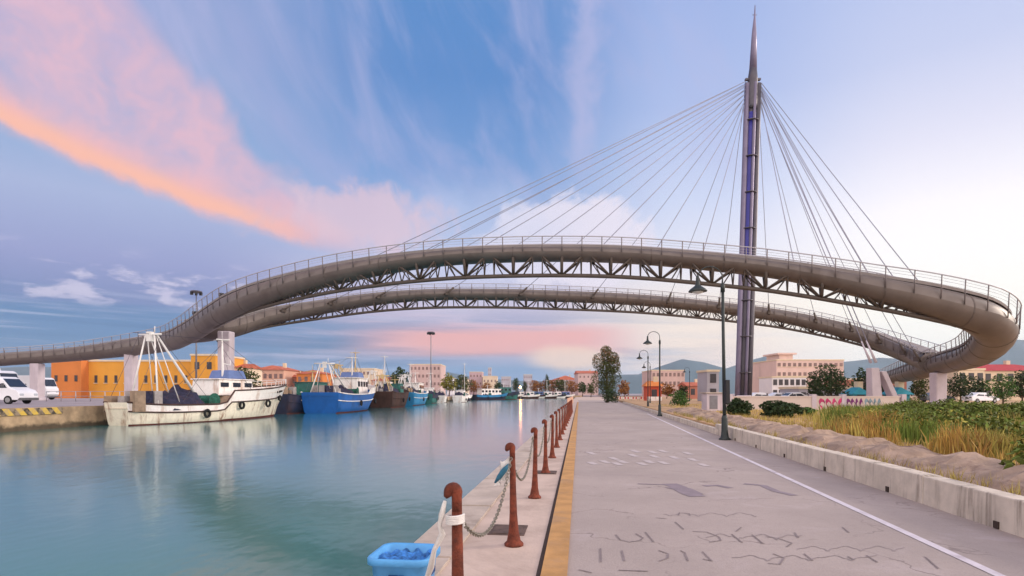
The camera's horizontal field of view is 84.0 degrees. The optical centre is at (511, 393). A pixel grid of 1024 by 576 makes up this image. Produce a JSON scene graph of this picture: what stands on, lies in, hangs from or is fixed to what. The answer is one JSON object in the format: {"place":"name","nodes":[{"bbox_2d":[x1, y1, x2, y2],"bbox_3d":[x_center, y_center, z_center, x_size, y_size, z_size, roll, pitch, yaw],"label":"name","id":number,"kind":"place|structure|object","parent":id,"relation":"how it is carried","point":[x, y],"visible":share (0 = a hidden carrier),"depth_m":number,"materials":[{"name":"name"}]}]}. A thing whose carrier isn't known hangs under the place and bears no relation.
{"place":"outdoors","nodes":[
{"label":"outdoors","id":0,"kind":"place"},
{"bbox_2d":[51,359,97,397],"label":"warehouse","id":1,"kind":"structure","parent":0,"point":[70,376],"depth_m":112.00,"materials":[{"name":"orange paint"}]},
{"bbox_2d":[88,360,190,397],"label":"warehouse","id":2,"kind":"structure","parent":0,"point":[104,375],"depth_m":114.00,"materials":[{"name":"paint"}]},
{"bbox_2d":[0,398,573,575],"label":"water","id":3,"kind":"structure","parent":0,"point":[336,494],"depth_m":13.33,"materials":[{"name":"liquid"}]},
{"bbox_2d":[103,326,286,425],"bbox_3d":[-24.853,-1.300,48.140,4.990,8.000,19.552,0,0,12],"label":"trawler","id":4,"kind":"object","parent":3,"relation":"on","point":[222,394],"visible":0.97,"depth_m":43.77,"materials":[{"name":"metal"}]},
{"bbox_2d":[275,365,331,413],"bbox_3d":[-24.943,-0.400,69.138,5.689,6.200,17.354,0,0,4],"label":"trawler","id":5,"kind":"object","parent":3,"relation":"on","point":[290,402],"visible":0.24,"depth_m":62.07,"materials":[{"name":"metal"}]},
{"bbox_2d":[301,357,375,413],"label":"trawler","id":6,"kind":"object","parent":3,"relation":"on","point":[351,391],"visible":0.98,"depth_m":65.11,"materials":[{"name":"metal"}]},
{"bbox_2d":[328,348,361,384],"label":"trawler","id":7,"kind":"object","parent":3,"relation":"on","point":[336,366],"visible":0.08,"depth_m":80.67,"materials":[{"name":"metal"}]},
{"bbox_2d":[366,356,392,406],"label":"trawler","id":8,"kind":"object","parent":3,"relation":"on","point":[381,384],"visible":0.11,"depth_m":103.26,"materials":[{"name":"metal"}]},
{"bbox_2d":[370,374,409,407],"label":"trawler","id":9,"kind":"object","parent":3,"relation":"on","point":[388,395],"visible":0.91,"depth_m":88.66,"materials":[{"name":"metal"}]},
{"bbox_2d":[398,372,428,405],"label":"trawler","id":10,"kind":"object","parent":3,"relation":"on","point":[418,393],"visible":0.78,"depth_m":107.85,"materials":[{"name":"metal"}]},
{"bbox_2d":[425,373,438,402],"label":"cutter","id":11,"kind":"object","parent":3,"relation":"on","point":[433,396],"visible":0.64,"depth_m":129.63,"materials":[{"name":"metal"}]},
{"bbox_2d":[436,389,447,402],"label":"motorboat","id":12,"kind":"object","parent":3,"relation":"on","point":[442,396],"visible":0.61,"depth_m":136.33,"materials":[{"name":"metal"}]},
{"bbox_2d":[452,390,468,401],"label":"motorboat","id":13,"kind":"object","parent":3,"relation":"on","point":[460,396],"visible":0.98,"depth_m":142.35,"materials":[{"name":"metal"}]},
{"bbox_2d":[472,384,507,399],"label":"ferry boat","id":14,"kind":"object","parent":3,"relation":"on","point":[489,394],"visible":0.98,"depth_m":198.23,"materials":[{"name":"metal"}]},
{"bbox_2d":[498,383,519,399],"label":"tugboat","id":15,"kind":"object","parent":3,"relation":"on","point":[512,395],"visible":0.52,"depth_m":206.94,"materials":[{"name":"metal"}]},
{"bbox_2d":[521,383,539,398],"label":"launch","id":16,"kind":"object","parent":3,"relation":"on","point":[529,395],"visible":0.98,"depth_m":242.23,"materials":[{"name":"metal"}]},
{"bbox_2d":[295,368,335,384],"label":"town house","id":17,"kind":"structure","parent":0,"point":[322,376],"depth_m":152.00,"materials":[{"name":"orange paint"}]},
{"bbox_2d":[341,368,382,384],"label":"apartment block","id":18,"kind":"structure","parent":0,"point":[365,374],"depth_m":225.00,"materials":[{"name":"beige paint"}]},
{"bbox_2d":[0,394,734,407],"bbox_3d":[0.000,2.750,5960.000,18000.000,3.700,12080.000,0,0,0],"label":"ground","id":19,"kind":"structure","parent":0,"point":[58,402],"depth_m":57.55,"materials":[{"name":"concrete"}]},
{"bbox_2d":[0,369,18,401],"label":"box truck","id":20,"kind":"object","parent":19,"relation":"on","point":[8,374],"visible":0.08,"depth_m":58.64,"materials":[{"name":"white metal"}]},
{"bbox_2d":[0,377,38,403],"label":"van","id":21,"kind":"object","parent":19,"relation":"on","point":[12,389],"visible":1,"depth_m":48.85,"materials":[{"name":"white metal"}]},
{"bbox_2d":[18,375,58,399],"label":"box truck","id":22,"kind":"object","parent":19,"relation":"on","point":[50,384],"visible":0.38,"depth_m":83.57,"materials":[{"name":"white metal"}]},
{"bbox_2d":[46,391,167,400],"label":"quay railing","id":23,"kind":"object","parent":19,"relation":"on","point":[82,391],"visible":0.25,"depth_m":65.97,"materials":[{"name":"metal"}]},
{"bbox_2d":[190,290,202,377],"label":"floodlight mast","id":24,"kind":"object","parent":19,"relation":"on","point":[196,292],"visible":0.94,"depth_m":103.88,"materials":[{"name":"metal"}]},
{"bbox_2d":[190,354,244,384],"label":"warehouse","id":25,"kind":"structure","parent":19,"relation":"on","point":[203,361],"depth_m":111.00,"materials":[{"name":"paint"}]},
{"bbox_2d":[234,360,264,385],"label":"house","id":26,"kind":"structure","parent":19,"relation":"on","point":[250,367],"depth_m":123.27,"materials":[{"name":"beige paint"}]},
{"bbox_2d":[237,366,262,385],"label":"tree","id":27,"kind":"object","parent":19,"relation":"on","point":[248,375],"visible":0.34,"depth_m":99.96,"materials":[{"name":"green plant"}]},
{"bbox_2d":[261,363,302,387],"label":"town house","id":28,"kind":"structure","parent":19,"relation":"on","point":[277,373],"depth_m":150.00,"materials":[{"name":"paint"}]},
{"bbox_2d":[0,395,581,432],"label":"quay wall","id":29,"kind":"structure","parent":19,"relation":"on","point":[74,416],"depth_m":36.33,"materials":[{"name":"concrete"}]},
{"bbox_2d":[0,407,62,415],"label":"hazard kerb","id":30,"kind":"structure","parent":29,"relation":"attached to","point":[28,411],"depth_m":34.04,"materials":[{"name":"paint"}]},
{"bbox_2d":[392,366,408,383],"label":"tree","id":31,"kind":"object","parent":19,"relation":"on","point":[398,372],"visible":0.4,"depth_m":169.05,"materials":[{"name":"green plant"}]},
{"bbox_2d":[439,373,456,395],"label":"tree","id":32,"kind":"object","parent":19,"relation":"on","point":[450,385],"visible":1,"depth_m":188.98,"materials":[{"name":"green plant"}]},
{"bbox_2d":[455,374,472,390],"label":"tree","id":33,"kind":"object","parent":19,"relation":"on","point":[459,382],"visible":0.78,"depth_m":194.34,"materials":[{"name":"green plant"}]},
{"bbox_2d":[0,6,1021,402],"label":"footbridge","id":34,"kind":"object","parent":19,"relation":"on","point":[988,324],"visible":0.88,"depth_m":57.03,"materials":[{"name":"metal"}]},
{"bbox_2d":[528,380,543,391],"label":"tree","id":35,"kind":"object","parent":19,"relation":"on","point":[535,384],"visible":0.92,"depth_m":288.75,"materials":[{"name":"brown plant"}]},
{"bbox_2d":[539,379,557,391],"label":"tree","id":36,"kind":"object","parent":19,"relation":"on","point":[551,386],"visible":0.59,"depth_m":291.09,"materials":[{"name":"brown plant"}]},
{"bbox_2d":[552,378,570,391],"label":"tree","id":37,"kind":"object","parent":19,"relation":"on","point":[561,382],"visible":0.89,"depth_m":288.67,"materials":[{"name":"green plant"}]},
{"bbox_2d":[564,380,578,394],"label":"tree","id":38,"kind":"object","parent":19,"relation":"on","point":[572,384],"visible":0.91,"depth_m":287.03,"materials":[{"name":"brown plant"}]},
{"bbox_2d":[411,364,445,394],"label":"apartment block","id":39,"kind":"structure","parent":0,"point":[422,371],"depth_m":235.00,"materials":[{"name":"pink paint"}]},
{"bbox_2d":[469,372,483,394],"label":"apartment block","id":40,"kind":"structure","parent":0,"point":[477,377],"depth_m":330.00,"materials":[{"name":"pink paint"}]},
{"bbox_2d":[482,376,497,388],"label":"apartment block","id":41,"kind":"structure","parent":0,"point":[492,380],"depth_m":320.00,"materials":[{"name":"beige paint"}]},
{"bbox_2d":[501,377,510,386],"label":"apartment block","id":42,"kind":"structure","parent":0,"point":[506,381],"depth_m":480.00,"materials":[{"name":"grey paint"}]},
{"bbox_2d":[0,340,1023,393],"bbox_3d":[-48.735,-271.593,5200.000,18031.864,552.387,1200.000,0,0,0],"label":"hills","id":43,"kind":"structure","parent":0,"point":[1014,354],"depth_m":4937.55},
{"bbox_2d":[0,0,1023,380],"label":"sky","id":44,"kind":"structure","parent":0,"point":[153,153],"materials":[{"name":"blue"}]},
{"bbox_2d":[438,397,605,575],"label":"pavement","id":45,"kind":"structure","parent":0,"point":[489,555],"depth_m":6.80,"materials":[{"name":"concrete"}]},
{"bbox_2d":[444,482,463,575],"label":"bollard","id":46,"kind":"object","parent":45,"relation":"on","point":[453,490],"visible":1,"depth_m":3.27,"materials":[{"name":"metal"}]},
{"bbox_2d":[425,500,464,575],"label":"mooring rope","id":47,"kind":"object","parent":46,"relation":"attached to","point":[451,520],"visible":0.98,"depth_m":3.30,"materials":[{"name":"fabric"}]},
{"bbox_2d":[464,457,511,537],"bbox_3d":[-0.173,0.883,4.641,0.038,0.449,2.660,0,0,7],"label":"chain","id":48,"kind":"object","parent":46,"relation":"hanging from","point":[481,534],"visible":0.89,"depth_m":4.84,"materials":[{"name":"metal"}]},
{"bbox_2d":[414,405,566,575],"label":"coping kerb","id":49,"kind":"structure","parent":45,"relation":"on","point":[480,499],"depth_m":8.05,"materials":[{"name":"concrete"}]},
{"bbox_2d":[367,542,439,575],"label":"fish bin","id":50,"kind":"object","parent":49,"relation":"on","point":[399,559],"visible":0.94,"depth_m":4.34,"materials":[{"name":"blue plastic"}]},
{"bbox_2d":[487,524,527,535],"bbox_3d":[-0.044,1.607,6.669,0.420,0.045,0.500,0,0,7],"label":"ground cover","id":51,"kind":"object","parent":45,"relation":"on","point":[499,529],"visible":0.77,"depth_m":6.64,"materials":[{"name":"metal"}]},
{"bbox_2d":[504,442,523,547],"bbox_3d":[0.011,1.057,5.996,0.206,1.086,0.206,-1,0,7],"label":"bollard","id":52,"kind":"object","parent":45,"relation":"on","point":[513,540],"visible":0.98,"depth_m":5.96,"materials":[{"name":"metal"}]},
{"bbox_2d":[494,457,509,485],"bbox_3d":[-0.106,0.822,5.986,0.170,0.319,0.129,0,0,0],"label":"cloth scrap","id":53,"kind":"object","parent":52,"relation":"hanging from","point":[502,475],"visible":0.91,"depth_m":5.99,"materials":[{"name":"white fabric"}]},
{"bbox_2d":[516,437,533,480],"bbox_3d":[0.153,0.883,7.361,0.038,0.449,2.660,0,0,7],"label":"chain","id":54,"kind":"object","parent":52,"relation":"hanging from","point":[525,475],"visible":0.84,"depth_m":7.80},
{"bbox_2d":[528,427,540,498],"bbox_3d":[0.355,1.057,8.720,0.206,1.086,0.206,1,0,12],"label":"bollard","id":55,"kind":"object","parent":45,"relation":"on","point":[534,493],"visible":0.98,"depth_m":8.69,"materials":[{"name":"metal"}]},
{"bbox_2d":[540,419,550,472],"bbox_3d":[0.674,1.057,11.441,0.206,1.086,0.206,0,0,-11],"label":"bollard","id":56,"kind":"object","parent":45,"relation":"on","point":[545,468],"visible":1,"depth_m":11.41,"materials":[{"name":"metal"}]},
{"bbox_2d":[548,414,555,457],"bbox_3d":[1.007,1.057,14.153,0.206,1.086,0.206,1,1,6],"label":"bollard","id":57,"kind":"object","parent":45,"relation":"on","point":[552,454],"visible":1,"depth_m":14.12,"materials":[{"name":"metal"}]},
{"bbox_2d":[536,405,576,575],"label":"pavement joint","id":58,"kind":"object","parent":45,"relation":"on","point":[540,565],"visible":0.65,"depth_m":7.05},
{"bbox_2d":[554,411,559,447],"bbox_3d":[1.322,1.057,16.881,0.206,1.086,0.206,0,0,-11],"label":"bollard","id":59,"kind":"object","parent":45,"relation":"on","point":[556,444],"visible":0.95,"depth_m":16.85,"materials":[{"name":"metal"}]},
{"bbox_2d":[540,402,578,575],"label":"yellow kerb","id":60,"kind":"structure","parent":45,"relation":"on","point":[555,562],"depth_m":6.94,"materials":[{"name":"paint"}]},
{"bbox_2d":[590,345,621,402],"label":"lone tree","id":61,"kind":"object","parent":45,"relation":"on","point":[608,363],"visible":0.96,"depth_m":100.48,"materials":[{"name":"green plant"}]},
{"bbox_2d":[602,388,620,402],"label":"shrub","id":62,"kind":"object","parent":45,"relation":"on","point":[610,393],"visible":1,"depth_m":98.70,"materials":[{"name":"green plant"}]},
{"bbox_2d":[623,402,735,439],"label":"stone kerb","id":63,"kind":"structure","parent":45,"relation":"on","point":[710,429],"depth_m":28.65,"materials":[{"name":"concrete"}]},
{"bbox_2d":[523,375,531,392],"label":"apartment block","id":64,"kind":"structure","parent":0,"point":[527,379],"depth_m":480.00,"materials":[{"name":"grey paint"}]},
{"bbox_2d":[552,375,573,394],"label":"town house","id":65,"kind":"structure","parent":0,"point":[567,378],"depth_m":420.00,"materials":[{"name":"red paint"}]},
{"bbox_2d":[574,369,597,394],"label":"town house","id":66,"kind":"structure","parent":0,"point":[583,376],"depth_m":330.00,"materials":[{"name":"pink paint"}]},
{"bbox_2d":[642,370,684,396],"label":"apartment block","id":67,"kind":"structure","parent":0,"point":[675,378],"depth_m":240.00,"materials":[{"name":"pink paint"}]},
{"bbox_2d":[758,376,806,393],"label":"hotel wing","id":68,"kind":"structure","parent":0,"point":[770,384],"depth_m":150.00,"materials":[{"name":"paint"}]},
{"bbox_2d":[567,402,1023,575],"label":"path","id":69,"kind":"structure","parent":0,"point":[610,501],"depth_m":7.26,"materials":[{"name":"concrete"}]},
{"bbox_2d":[587,450,708,465],"bbox_3d":[3.249,1.589,14.280,3.059,0.001,3.655,0,0,0],"label":"path marking","id":70,"kind":"object","parent":69,"relation":"on","point":[641,463],"visible":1,"depth_m":13.51,"materials":[{"name":"white paint"}]},
{"bbox_2d":[643,331,661,415],"bbox_3d":[9.951,-1.401,40.200,1.370,6.002,0.620,0,0,0],"label":"street lamp","id":71,"kind":"object","parent":69,"relation":"on","point":[647,342],"visible":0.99,"depth_m":40.16,"materials":[{"name":"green metal"}]},
{"bbox_2d":[688,266,730,439],"bbox_3d":[6.802,-1.394,19.600,1.370,6.002,0.620,-1,0,0],"label":"street lamp","id":72,"kind":"object","parent":69,"relation":"on","point":[697,288],"visible":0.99,"depth_m":19.55,"materials":[{"name":"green metal"}]},
{"bbox_2d":[638,483,795,496],"bbox_3d":[3.349,1.589,9.441,2.270,0.001,1.318,0,0,0],"label":"path stain","id":73,"kind":"object","parent":69,"relation":"on","point":[685,490],"visible":1,"depth_m":9.43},
{"bbox_2d":[578,512,938,572],"bbox_3d":[2.316,1.589,6.336,3.438,0.001,2.585,0,0,0],"label":"path writing","id":74,"kind":"object","parent":69,"relation":"on","point":[783,558],"visible":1,"depth_m":5.69,"materials":[{"name":"black paint"}]},
{"bbox_2d":[666,512,904,560],"bbox_3d":[3.033,1.591,6.514,2.078,0.001,2.214,0,0,0],"label":"pavement graffiti","id":75,"kind":"object","parent":69,"relation":"on","point":[798,548],"visible":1,"depth_m":5.85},
{"bbox_2d":[648,414,1004,575],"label":"white line","id":76,"kind":"object","parent":69,"relation":"on","point":[965,559],"visible":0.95,"depth_m":6.96,"materials":[{"name":"paint"}]},
{"bbox_2d":[715,424,1023,537],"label":"wall","id":77,"kind":"structure","parent":69,"relation":"on","point":[997,509],"depth_m":8.52,"materials":[{"name":"concrete"}]},
{"bbox_2d":[752,353,844,392],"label":"hotel","id":78,"kind":"structure","parent":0,"point":[780,364],"depth_m":175.00,"materials":[{"name":"beige paint"}]},
{"bbox_2d":[613,396,1023,465],"bbox_3d":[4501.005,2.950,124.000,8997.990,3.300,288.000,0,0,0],"label":"field","id":79,"kind":"structure","parent":0,"point":[641,402],"depth_m":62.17,"materials":[{"name":"plant"}]},
{"bbox_2d":[616,380,629,396],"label":"tree","id":80,"kind":"object","parent":79,"relation":"on","point":[624,388],"visible":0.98,"depth_m":144.76,"materials":[{"name":"brown plant"}]},
{"bbox_2d":[636,350,648,405],"bbox_3d":[13.257,-1.401,57.500,1.370,6.002,0.620,0,0,0],"label":"street lamp","id":81,"kind":"object","parent":79,"relation":"on","point":[639,357],"visible":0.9,"depth_m":57.47,"materials":[{"name":"green metal"}]},
{"bbox_2d":[642,377,662,400],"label":"kiosk","id":82,"kind":"object","parent":79,"relation":"on","point":[654,389],"visible":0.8,"depth_m":104.00,"materials":[{"name":"orange paint"}]},
{"bbox_2d":[661,383,675,398],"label":"tree","id":83,"kind":"object","parent":79,"relation":"on","point":[669,390],"visible":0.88,"depth_m":149.15,"materials":[{"name":"brown plant"}]},
{"bbox_2d":[668,390,690,405],"bbox_3d":[17.067,0.478,58.185,2.279,1.801,2.516,0,0,0],"label":"shrub","id":84,"kind":"object","parent":79,"relation":"on","point":[679,398],"visible":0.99,"depth_m":57.67,"materials":[{"name":"green plant"}]},
{"bbox_2d":[678,379,696,398],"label":"shed","id":85,"kind":"structure","parent":79,"relation":"on","point":[693,390],"depth_m":140.00,"materials":[{"name":"paint"}]},
{"bbox_2d":[696,370,719,400],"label":"shed","id":86,"kind":"structure","parent":79,"relation":"on","point":[707,380],"depth_m":95.00,"materials":[{"name":"grey paint"}]},
{"bbox_2d":[700,392,727,410],"bbox_3d":[15.314,0.599,43.000,1.800,1.403,1.400,0,0,0],"label":"utility cabinet","id":87,"kind":"object","parent":79,"relation":"on","point":[712,401],"visible":0.5,"depth_m":42.40,"materials":[{"name":"concrete"}]},
{"bbox_2d":[726,397,754,414],"bbox_3d":[13.524,0.815,34.025,1.831,1.184,1.575,0,0,-44],"label":"shrub","id":88,"kind":"object","parent":79,"relation":"on","point":[736,405],"visible":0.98,"depth_m":33.68,"materials":[{"name":"green plant"}]},
{"bbox_2d":[758,400,807,417],"bbox_3d":[14.546,0.870,31.000,2.279,1.091,2.460,0,0,-38],"label":"shrub","id":89,"kind":"object","parent":79,"relation":"on","point":[778,408],"visible":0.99,"depth_m":30.57,"materials":[{"name":"green plant"}]},
{"bbox_2d":[805,373,823,395],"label":"tree","id":90,"kind":"object","parent":79,"relation":"on","point":[810,385],"visible":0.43,"depth_m":75.80,"materials":[{"name":"green plant"}]},
{"bbox_2d":[778,386,852,395],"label":"shed","id":91,"kind":"structure","parent":79,"relation":"on","point":[803,389],"depth_m":84.00,"materials":[{"name":"grey paint"}]},
{"bbox_2d":[730,394,906,409],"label":"graffiti wall","id":92,"kind":"structure","parent":79,"relation":"on","point":[814,401],"depth_m":44.85,"materials":[{"name":"concrete"}]},
{"bbox_2d":[808,364,852,395],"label":"tree","id":93,"kind":"object","parent":79,"relation":"on","point":[834,383],"visible":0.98,"depth_m":71.53,"materials":[{"name":"green plant"}]},
{"bbox_2d":[666,407,1023,495],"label":"stone ridge","id":94,"kind":"structure","parent":79,"relation":"on","point":[970,463],"depth_m":11.19,"materials":[{"name":"stone"}]},
{"bbox_2d":[673,410,1023,494],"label":"ridge grass","id":95,"kind":"structure","parent":79,"relation":"on","point":[875,457],"depth_m":10.98,"materials":[{"name":"plant"}]},
{"bbox_2d":[841,381,865,395],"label":"kiosk","id":96,"kind":"object","parent":79,"relation":"on","point":[857,389],"visible":0.61,"depth_m":78.42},
{"bbox_2d":[849,367,865,389],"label":"tree","id":97,"kind":"object","parent":79,"relation":"on","point":[862,376],"visible":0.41,"depth_m":84.05,"materials":[{"name":"green plant"}]},
{"bbox_2d":[866,368,897,395],"bbox_3d":[32.751,-0.425,50.100,2.814,3.650,1.400,0,0,0],"label":"anchor frame","id":98,"kind":"object","parent":79,"relation":"on","point":[876,378],"visible":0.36,"depth_m":49.59,"materials":[{"name":"concrete"}]},
{"bbox_2d":[882,381,912,399],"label":"kiosk","id":99,"kind":"object","parent":79,"relation":"on","point":[899,387],"visible":0.38,"depth_m":78.19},
{"bbox_2d":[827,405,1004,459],"bbox_3d":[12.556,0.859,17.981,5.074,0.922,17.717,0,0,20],"label":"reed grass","id":100,"kind":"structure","parent":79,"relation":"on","point":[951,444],"depth_m":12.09,"materials":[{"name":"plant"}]},
{"bbox_2d":[908,379,928,402],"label":"tree","id":101,"kind":"object","parent":79,"relation":"on","point":[914,388],"visible":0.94,"depth_m":79.74,"materials":[{"name":"green plant"}]},
{"bbox_2d":[834,403,1023,457],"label":"scrub","id":102,"kind":"object","parent":79,"relation":"on","point":[891,416],"visible":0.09,"depth_m":18.93,"materials":[{"name":"green plant"}]},
{"bbox_2d":[869,397,1023,468],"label":"weeds","id":103,"kind":"object","parent":79,"relation":"on","point":[976,409],"visible":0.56,"depth_m":16.75,"materials":[{"name":"green plant"}]},
{"bbox_2d":[947,371,979,400],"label":"tree","id":104,"kind":"object","parent":79,"relation":"on","point":[960,384],"visible":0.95,"depth_m":71.74,"materials":[{"name":"green plant"}]},
{"bbox_2d":[968,376,989,401],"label":"tree","id":105,"kind":"object","parent":79,"relation":"on","point":[981,384],"visible":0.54,"depth_m":81.76,"materials":[{"name":"green plant"}]},
{"bbox_2d":[962,392,999,402],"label":"parked car","id":106,"kind":"object","parent":79,"relation":"on","point":[979,396],"visible":0.77,"depth_m":79.20,"materials":[{"name":"white paint"}]},
{"bbox_2d":[983,373,1018,404],"bbox_3d":[53.216,-0.428,61.976,3.090,3.582,2.806,0,0,0],"label":"tree","id":107,"kind":"object","parent":79,"relation":"on","point":[1006,392],"visible":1,"depth_m":61.89,"materials":[{"name":"green plant"}]},
{"bbox_2d":[1009,370,1023,402],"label":"tree","id":108,"kind":"object","parent":79,"relation":"on","point":[1019,383],"visible":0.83,"depth_m":65.98,"materials":[{"name":"green plant"}]},
{"bbox_2d":[803,401,1023,460],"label":"dry grass","id":109,"kind":"structure","parent":0,"point":[1006,445],"depth_m":12.32,"materials":[{"name":"plant"}]},
{"bbox_2d":[819,400,1022,444],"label":"green grass","id":110,"kind":"structure","parent":0,"point":[911,433],"depth_m":15.82,"materials":[{"name":"plant"}]},
{"bbox_2d":[913,368,985,399],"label":"house","id":111,"kind":"structure","parent":0,"point":[977,372],"depth_m":108.00,"materials":[{"name":"beige paint"}]},
{"bbox_2d":[977,361,1023,399],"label":"house","id":112,"kind":"structure","parent":0,"point":[1005,368],"depth_m":112.00,"materials":[{"name":"beige paint"}]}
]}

